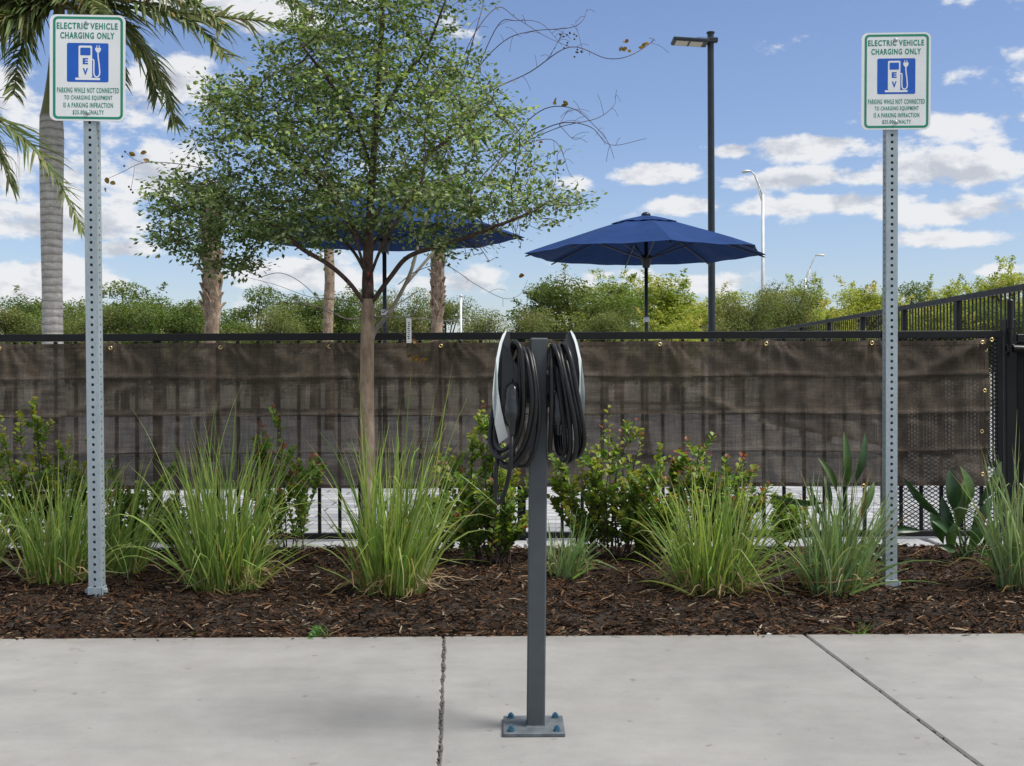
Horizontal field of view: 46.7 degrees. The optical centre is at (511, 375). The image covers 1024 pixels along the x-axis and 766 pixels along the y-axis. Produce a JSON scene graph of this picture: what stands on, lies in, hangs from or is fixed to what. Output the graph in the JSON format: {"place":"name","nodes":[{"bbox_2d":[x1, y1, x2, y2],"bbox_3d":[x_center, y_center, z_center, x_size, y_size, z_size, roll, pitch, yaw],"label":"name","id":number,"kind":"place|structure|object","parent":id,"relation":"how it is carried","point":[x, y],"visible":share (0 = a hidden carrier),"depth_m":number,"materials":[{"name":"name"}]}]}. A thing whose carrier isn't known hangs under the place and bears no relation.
{"place":"outdoors","nodes":[
{"label":"outdoors","id":0,"kind":"place"},
{"bbox_2d":[0,481,53,563],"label":"ornamental grass","id":1,"kind":"object","parent":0,"point":[3,542],"depth_m":5.98,"materials":[{"name":"green plant"}]},
{"bbox_2d":[0,411,994,543],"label":"patio","id":2,"kind":"structure","parent":0,"point":[553,518],"depth_m":8.99,"materials":[{"name":"grey concrete"}]},
{"bbox_2d":[0,0,105,240],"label":"feather palm","id":3,"kind":"object","parent":2,"relation":"on","point":[17,136],"visible":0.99,"depth_m":11.83,"materials":[{"name":"green plant"}]},
{"bbox_2d":[0,0,346,343],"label":"royal palm","id":4,"kind":"object","parent":2,"relation":"on","point":[26,18],"visible":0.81,"depth_m":14.76,"materials":[{"name":"green plant"}]},
{"bbox_2d":[178,181,239,342],"bbox_3d":[-3.547,-0.662,14.048,0.885,3.369,0.927,0,0,45],"label":"cabbage palm","id":5,"kind":"object","parent":2,"relation":"on","point":[211,296],"visible":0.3,"depth_m":13.92,"materials":[{"name":"brown plant"}]},
{"bbox_2d":[309,183,343,341],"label":"cabbage palm","id":6,"kind":"object","parent":2,"relation":"on","point":[329,288],"visible":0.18,"depth_m":21.92,"materials":[{"name":"brown plant"}]},
{"bbox_2d":[248,190,524,342],"bbox_3d":[-1.256,-0.423,11.700,2.571,2.853,2.571,0,0,-27],"label":"patio umbrella","id":7,"kind":"object","parent":2,"relation":"on","point":[392,246],"visible":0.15,"depth_m":12.21,"materials":[{"name":"blue fabric"}]},
{"bbox_2d":[0,331,880,541],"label":"metal fence","id":8,"kind":"object","parent":2,"relation":"on","point":[379,337],"visible":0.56,"depth_m":7.08,"materials":[{"name":"black metal"}]},
{"bbox_2d":[0,338,993,489],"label":"privacy screen","id":9,"kind":"object","parent":8,"relation":"attached to","point":[778,412],"visible":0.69,"depth_m":7.06,"materials":[{"name":"brown fabric"}]},
{"bbox_2d":[420,178,461,341],"bbox_3d":[-1.136,-1.013,18.019,0.850,4.045,0.829,0,0,0],"label":"cabbage palm","id":10,"kind":"object","parent":2,"relation":"on","point":[437,303],"visible":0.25,"depth_m":17.92,"materials":[{"name":"brown plant"}]},
{"bbox_2d":[459,294,462,331],"bbox_3d":[-1.031,-0.320,24.000,0.072,2.648,0.068,0,0,0],"label":"thin pole","id":11,"kind":"object","parent":2,"relation":"on","point":[460,295],"visible":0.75,"depth_m":23.98,"materials":[{"name":"metal"}]},
{"bbox_2d":[525,212,765,340],"bbox_3d":[1.532,-0.435,13.500,2.571,2.853,2.571,0,0,-27],"label":"patio umbrella","id":12,"kind":"object","parent":2,"relation":"on","point":[645,240],"visible":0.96,"depth_m":13.49,"materials":[{"name":"blue fabric"}]},
{"bbox_2d":[671,31,717,341],"bbox_3d":[2.728,-2.045,17.475,0.714,6.066,0.330,0,0,0],"label":"parking lamp","id":13,"kind":"object","parent":2,"relation":"on","point":[709,40],"visible":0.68,"depth_m":17.45,"materials":[{"name":"black metal"}]},
{"bbox_2d":[759,284,1023,467],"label":"metal fence","id":14,"kind":"object","parent":2,"relation":"on","point":[956,301],"visible":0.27,"depth_m":12.75,"materials":[{"name":"black metal"}]},
{"bbox_2d":[1002,299,1023,534],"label":"gate post","id":15,"kind":"object","parent":2,"relation":"on","point":[1011,348],"visible":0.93,"depth_m":7.08,"materials":[{"name":"black metal"}]},
{"bbox_2d":[879,330,1002,536],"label":"gate","id":16,"kind":"structure","parent":15,"relation":"attached to","point":[997,335],"depth_m":7.09,"materials":[{"name":"black metal"}]},
{"bbox_2d":[1016,334,1023,527],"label":"metal barrier","id":17,"kind":"object","parent":15,"relation":"attached to","point":[1020,389],"visible":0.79,"depth_m":7.12,"materials":[{"name":"black metal"}]},
{"bbox_2d":[0,633,1023,765],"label":"sidewalk","id":18,"kind":"structure","parent":0,"point":[722,700],"depth_m":3.64,"materials":[{"name":"concrete"}]},
{"bbox_2d":[488,331,586,736],"bbox_3d":[0.070,0.436,3.351,0.276,1.126,0.216,0,0,0],"label":"charging station","id":19,"kind":"object","parent":18,"relation":"on","point":[535,384],"visible":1,"depth_m":3.31,"materials":[{"name":"paint"}]},
{"bbox_2d":[436,635,978,765],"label":"joint filler","id":20,"kind":"object","parent":18,"relation":"in","point":[440,728],"visible":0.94,"depth_m":3.54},
{"bbox_2d":[0,542,1023,642],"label":"mulch","id":21,"kind":"object","parent":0,"point":[571,596],"visible":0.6,"depth_m":4.98,"materials":[{"name":"brown plant"}]},
{"bbox_2d":[0,396,111,552],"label":"round leaved shrub","id":22,"kind":"object","parent":21,"relation":"on","point":[37,422],"visible":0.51,"depth_m":6.42,"materials":[{"name":"green plant"}]},
{"bbox_2d":[50,14,125,597],"bbox_3d":[-1.834,-0.272,5.162,0.324,2.582,0.076,0,0,0],"label":"parking sign","id":23,"kind":"object","parent":21,"relation":"on","point":[87,70],"visible":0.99,"depth_m":5.14,"materials":[{"name":"metal"}]},
{"bbox_2d":[0,435,176,587],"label":"ornamental grass","id":24,"kind":"object","parent":21,"relation":"on","point":[62,556],"depth_m":5.42,"materials":[{"name":"green plant"}]},
{"bbox_2d":[71,455,193,580],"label":"ornamental grass","id":25,"kind":"object","parent":21,"relation":"on","point":[127,563],"depth_m":5.70,"materials":[{"name":"green plant"}]},
{"bbox_2d":[104,458,177,547],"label":"round leaved shrub","id":26,"kind":"object","parent":21,"relation":"on","point":[144,494],"visible":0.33,"depth_m":6.40,"materials":[{"name":"green plant"}]},
{"bbox_2d":[151,492,225,550],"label":"round leaved shrub","id":27,"kind":"object","parent":21,"relation":"on","point":[170,544],"visible":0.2,"depth_m":6.62,"materials":[{"name":"green plant"}]},
{"bbox_2d":[109,382,336,594],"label":"ornamental grass","id":28,"kind":"object","parent":21,"relation":"on","point":[214,559],"depth_m":5.27,"materials":[{"name":"green plant"}]},
{"bbox_2d":[243,404,326,550],"bbox_3d":[-1.242,0.578,6.603,0.477,0.832,0.397,0,0,-28],"label":"round leaved shrub","id":29,"kind":"object","parent":21,"relation":"on","point":[317,474],"visible":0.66,"depth_m":6.59,"materials":[{"name":"green plant"}]},
{"bbox_2d":[308,625,324,639],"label":"weed","id":30,"kind":"object","parent":21,"relation":"on","point":[314,632],"visible":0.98,"depth_m":4.61,"materials":[{"name":"green plant"}]},
{"bbox_2d":[129,0,607,564],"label":"young tree","id":31,"kind":"object","parent":21,"relation":"on","point":[367,184],"visible":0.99,"depth_m":5.73,"materials":[{"name":"green plant"}]},
{"bbox_2d":[104,125,240,193],"bbox_3d":[-1.784,-1.131,6.222,0.709,0.357,0.086,0,0,-6],"label":"berry twig","id":32,"kind":"object","parent":31,"relation":"attached to","point":[146,160],"visible":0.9,"depth_m":6.20,"materials":[{"name":"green plant"}]},
{"bbox_2d":[406,316,410,342],"bbox_3d":[-0.507,-0.227,5.826,0.025,0.135,0.010,0,0,0],"label":"plant tag","id":33,"kind":"object","parent":31,"relation":"hanging from","point":[408,330],"visible":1,"depth_m":5.83,"materials":[{"name":"plastic"}]},
{"bbox_2d":[351,586,387,594],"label":"weed","id":34,"kind":"object","parent":21,"relation":"on","point":[352,588],"visible":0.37,"depth_m":5.18,"materials":[{"name":"green plant"}]},
{"bbox_2d":[288,366,506,598],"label":"ornamental grass","id":35,"kind":"object","parent":21,"relation":"on","point":[394,560],"depth_m":5.17,"materials":[{"name":"green plant"}]},
{"bbox_2d":[418,478,478,555],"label":"round leaved shrub","id":36,"kind":"object","parent":21,"relation":"on","point":[434,503],"visible":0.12,"depth_m":6.42,"materials":[{"name":"green plant"}]},
{"bbox_2d":[243,2,668,363],"bbox_3d":[-0.322,-0.686,6.752,2.484,3.373,0.385,0,0,0],"label":"bare tree","id":37,"kind":"object","parent":21,"relation":"on","point":[410,277],"visible":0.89,"depth_m":6.72,"materials":[{"name":"brown plant"}]},
{"bbox_2d":[431,400,528,566],"bbox_3d":[-0.118,0.550,6.038,0.592,0.872,0.382,0,0,0],"label":"round leaved shrub","id":38,"kind":"object","parent":21,"relation":"on","point":[498,524],"visible":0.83,"depth_m":6.03,"materials":[{"name":"green plant"}]},
{"bbox_2d":[522,509,620,579],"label":"ornamental grass","id":39,"kind":"object","parent":21,"relation":"on","point":[568,567],"depth_m":5.62,"materials":[{"name":"green plant"}]},
{"bbox_2d":[547,405,670,559],"bbox_3d":[0.498,0.564,6.214,0.670,0.833,0.371,0,0,0],"label":"round leaved shrub","id":40,"kind":"object","parent":21,"relation":"on","point":[567,491],"visible":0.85,"depth_m":6.20,"materials":[{"name":"green plant"}]},
{"bbox_2d":[612,442,684,561],"bbox_3d":[0.697,0.656,6.098,0.329,0.637,0.359,0,0,-13],"label":"round leaved shrub","id":41,"kind":"object","parent":21,"relation":"on","point":[633,527],"visible":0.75,"depth_m":6.07,"materials":[{"name":"green plant"}]},
{"bbox_2d":[658,432,773,550],"bbox_3d":[1.076,0.636,6.326,0.686,0.681,0.436,0,0,0],"label":"round leaved shrub","id":42,"kind":"object","parent":21,"relation":"on","point":[676,466],"visible":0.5,"depth_m":6.30,"materials":[{"name":"green plant"}]},
{"bbox_2d":[615,459,822,601],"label":"ornamental grass","id":43,"kind":"object","parent":21,"relation":"on","point":[728,566],"depth_m":5.23,"materials":[{"name":"green plant"}]},
{"bbox_2d":[757,488,815,550],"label":"round leaved shrub","id":44,"kind":"object","parent":21,"relation":"on","point":[793,509],"visible":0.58,"depth_m":6.58,"materials":[{"name":"green plant"}]},
{"bbox_2d":[766,433,919,558],"bbox_3d":[1.721,0.663,6.197,0.803,0.735,0.169,0,0,0],"label":"broad leaved plant","id":45,"kind":"object","parent":21,"relation":"on","point":[847,461],"visible":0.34,"depth_m":6.17,"materials":[{"name":"green plant"}]},
{"bbox_2d":[829,621,875,633],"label":"weed","id":46,"kind":"object","parent":21,"relation":"on","point":[865,630],"visible":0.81,"depth_m":4.58,"materials":[{"name":"green plant"}]},
{"bbox_2d":[755,459,952,597],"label":"ornamental grass","id":47,"kind":"object","parent":21,"relation":"on","point":[830,574],"depth_m":5.22,"materials":[{"name":"green plant"}]},
{"bbox_2d":[861,32,930,588],"bbox_3d":[1.744,-0.263,5.394,0.312,2.582,0.076,0,0,0],"label":"parking sign","id":48,"kind":"object","parent":21,"relation":"on","point":[895,82],"visible":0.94,"depth_m":5.37,"materials":[{"name":"metal"}]},
{"bbox_2d":[903,462,1001,560],"bbox_3d":[2.296,0.714,6.166,0.535,0.529,0.158,0,0,0],"label":"broad leaved plant","id":49,"kind":"object","parent":21,"relation":"on","point":[957,495],"visible":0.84,"depth_m":6.15,"materials":[{"name":"green plant"}]},
{"bbox_2d":[943,421,1023,591],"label":"ornamental grass","id":50,"kind":"object","parent":21,"relation":"on","point":[1007,556],"depth_m":5.29,"materials":[{"name":"green plant"}]},
{"bbox_2d":[0,0,1023,374],"label":"sky","id":51,"kind":"structure","parent":0,"point":[787,73],"materials":[{"name":"blue"}]},
{"bbox_2d":[8,538,1019,549],"bbox_3d":[0.124,1.020,6.938,14.319,0.078,0.275,0,0,0],"label":"paving strip","id":52,"kind":"object","parent":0,"point":[911,542],"visible":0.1,"depth_m":6.95,"materials":[{"name":"grey concrete"}]},
{"bbox_2d":[990,375,994,410],"bbox_3d":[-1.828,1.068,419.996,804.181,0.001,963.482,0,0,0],"label":"ground","id":53,"kind":"structure","parent":0,"point":[990,393],"depth_m":59.32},
{"bbox_2d":[0,306,67,343],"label":"buttonwood tree","id":54,"kind":"object","parent":53,"relation":"on","point":[7,320],"visible":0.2,"depth_m":33.70,"materials":[{"name":"green plant"}]},
{"bbox_2d":[0,285,106,343],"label":"broadleaf tree","id":55,"kind":"object","parent":53,"relation":"on","point":[34,308],"visible":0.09,"depth_m":36.99,"materials":[{"name":"green plant"}]},
{"bbox_2d":[41,300,143,343],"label":"buttonwood tree","id":56,"kind":"object","parent":53,"relation":"on","point":[80,330],"visible":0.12,"depth_m":31.91,"materials":[{"name":"green plant"}]},
{"bbox_2d":[63,279,186,342],"bbox_3d":[-11.776,-0.918,35.911,4.454,3.948,4.572,0,0,0],"label":"broadleaf tree","id":57,"kind":"object","parent":53,"relation":"on","point":[130,297],"visible":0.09,"depth_m":35.67,"materials":[{"name":"green plant"}]},
{"bbox_2d":[103,288,204,343],"bbox_3d":[-9.817,-0.709,32.856,3.386,3.512,3.551,0,0,0],"label":"broadleaf tree","id":58,"kind":"object","parent":53,"relation":"on","point":[179,318],"visible":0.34,"depth_m":32.58,"materials":[{"name":"green plant"}]},
{"bbox_2d":[170,297,246,342],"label":"buttonwood tree","id":59,"kind":"object","parent":53,"relation":"on","point":[204,318],"visible":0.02,"depth_m":35.49,"materials":[{"name":"green plant"}]},
{"bbox_2d":[219,284,311,343],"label":"broadleaf tree","id":60,"kind":"object","parent":53,"relation":"on","point":[235,323],"visible":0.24,"depth_m":37.65,"materials":[{"name":"green plant"}]},
{"bbox_2d":[220,301,322,343],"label":"buttonwood tree","id":61,"kind":"object","parent":53,"relation":"on","point":[277,324],"visible":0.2,"depth_m":32.65,"materials":[{"name":"green plant"}]},
{"bbox_2d":[253,284,360,342],"bbox_3d":[-5.907,-0.888,35.980,3.852,3.836,3.556,0,0,-20],"label":"broadleaf tree","id":62,"kind":"object","parent":53,"relation":"on","point":[315,325],"visible":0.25,"depth_m":35.27,"materials":[{"name":"green plant"}]},
{"bbox_2d":[305,288,407,342],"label":"broadleaf tree","id":63,"kind":"object","parent":53,"relation":"on","point":[348,329],"visible":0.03,"depth_m":36.27,"materials":[{"name":"green plant"}]},
{"bbox_2d":[348,287,431,342],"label":"buttonwood tree","id":64,"kind":"object","parent":53,"relation":"on","point":[418,313],"visible":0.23,"depth_m":34.72,"materials":[{"name":"green plant"}]},
{"bbox_2d":[405,295,488,342],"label":"buttonwood tree","id":65,"kind":"object","parent":53,"relation":"on","point":[450,309],"visible":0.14,"depth_m":36.72,"materials":[{"name":"green plant"}]},
{"bbox_2d":[442,307,510,342],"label":"buttonwood tree","id":66,"kind":"object","parent":53,"relation":"on","point":[479,327],"visible":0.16,"depth_m":33.87,"materials":[{"name":"green plant"}]},
{"bbox_2d":[497,306,557,341],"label":"buttonwood tree","id":67,"kind":"object","parent":53,"relation":"on","point":[524,326],"visible":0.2,"depth_m":32.57,"materials":[{"name":"green plant"}]},
{"bbox_2d":[504,263,643,341],"bbox_3d":[2.079,-1.335,39.810,4.669,4.662,5.059,0,0,-20],"label":"broadleaf tree","id":68,"kind":"object","parent":53,"relation":"on","point":[545,296],"visible":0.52,"depth_m":39.12,"materials":[{"name":"green plant"}]},
{"bbox_2d":[571,307,652,341],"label":"buttonwood tree","id":69,"kind":"object","parent":53,"relation":"on","point":[608,323],"visible":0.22,"depth_m":33.76,"materials":[{"name":"green plant"}]},
{"bbox_2d":[565,267,688,340],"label":"feathery tree","id":70,"kind":"object","parent":53,"relation":"on","point":[600,276],"visible":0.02,"depth_m":45.70,"materials":[{"name":"green plant"}]},
{"bbox_2d":[618,307,707,341],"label":"feathery tree","id":71,"kind":"object","parent":53,"relation":"on","point":[678,326],"visible":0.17,"depth_m":33.72,"materials":[{"name":"green plant"}]},
{"bbox_2d":[584,268,755,340],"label":"feathery tree","id":72,"kind":"object","parent":53,"relation":"on","point":[670,305],"visible":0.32,"depth_m":42.76,"materials":[{"name":"green plant"}]},
{"bbox_2d":[695,287,785,340],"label":"buttonwood tree","id":73,"kind":"object","parent":53,"relation":"on","point":[741,317],"visible":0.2,"depth_m":35.80,"materials":[{"name":"green plant"}]},
{"bbox_2d":[742,170,764,294],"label":"street lamp","id":74,"kind":"object","parent":53,"relation":"on","point":[761,194],"visible":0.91,"depth_m":51.94,"materials":[{"name":"metal"}]},
{"bbox_2d":[740,279,821,340],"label":"buttonwood tree","id":75,"kind":"object","parent":53,"relation":"on","point":[797,315],"visible":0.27,"depth_m":37.58,"materials":[{"name":"green plant"}]},
{"bbox_2d":[756,271,848,325],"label":"feathery tree","id":76,"kind":"object","parent":53,"relation":"on","point":[823,303],"visible":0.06,"depth_m":49.98,"materials":[{"name":"green plant"}]},
{"bbox_2d":[804,254,824,307],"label":"street lamp","id":77,"kind":"object","parent":53,"relation":"on","point":[806,278],"visible":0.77,"depth_m":87.96,"materials":[{"name":"metal"}]},
{"bbox_2d":[791,307,879,340],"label":"feathery tree","id":78,"kind":"object","parent":53,"relation":"on","point":[828,315],"visible":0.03,"depth_m":38.00,"materials":[{"name":"green plant"}]},
{"bbox_2d":[798,275,917,339],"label":"feathery tree","id":79,"kind":"object","parent":53,"relation":"on","point":[867,302],"visible":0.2,"depth_m":44.71,"materials":[{"name":"green plant"}]},
{"bbox_2d":[872,280,966,340],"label":"broadleaf tree","id":80,"kind":"object","parent":53,"relation":"on","point":[908,292],"visible":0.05,"depth_m":47.70,"materials":[{"name":"green plant"}]},
{"bbox_2d":[878,273,1003,315],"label":"feathery tree","id":81,"kind":"object","parent":53,"relation":"on","point":[946,293],"visible":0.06,"depth_m":49.15,"materials":[{"name":"green plant"}]},
{"bbox_2d":[900,295,994,340],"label":"feathery tree","id":82,"kind":"object","parent":53,"relation":"on","point":[939,319],"visible":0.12,"depth_m":39.02,"materials":[{"name":"green plant"}]},
{"bbox_2d":[945,298,1021,373],"bbox_3d":[16.579,-0.930,40.152,4.280,3.723,3.951,0,0,42],"label":"broadleaf tree","id":83,"kind":"object","parent":53,"relation":"on","point":[994,312],"visible":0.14,"depth_m":39.57,"materials":[{"name":"green plant"}]},
{"bbox_2d":[945,255,1023,368],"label":"feathery tree","id":84,"kind":"object","parent":53,"relation":"on","point":[1007,279],"visible":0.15,"depth_m":45.54,"materials":[{"name":"green plant"}]}
]}

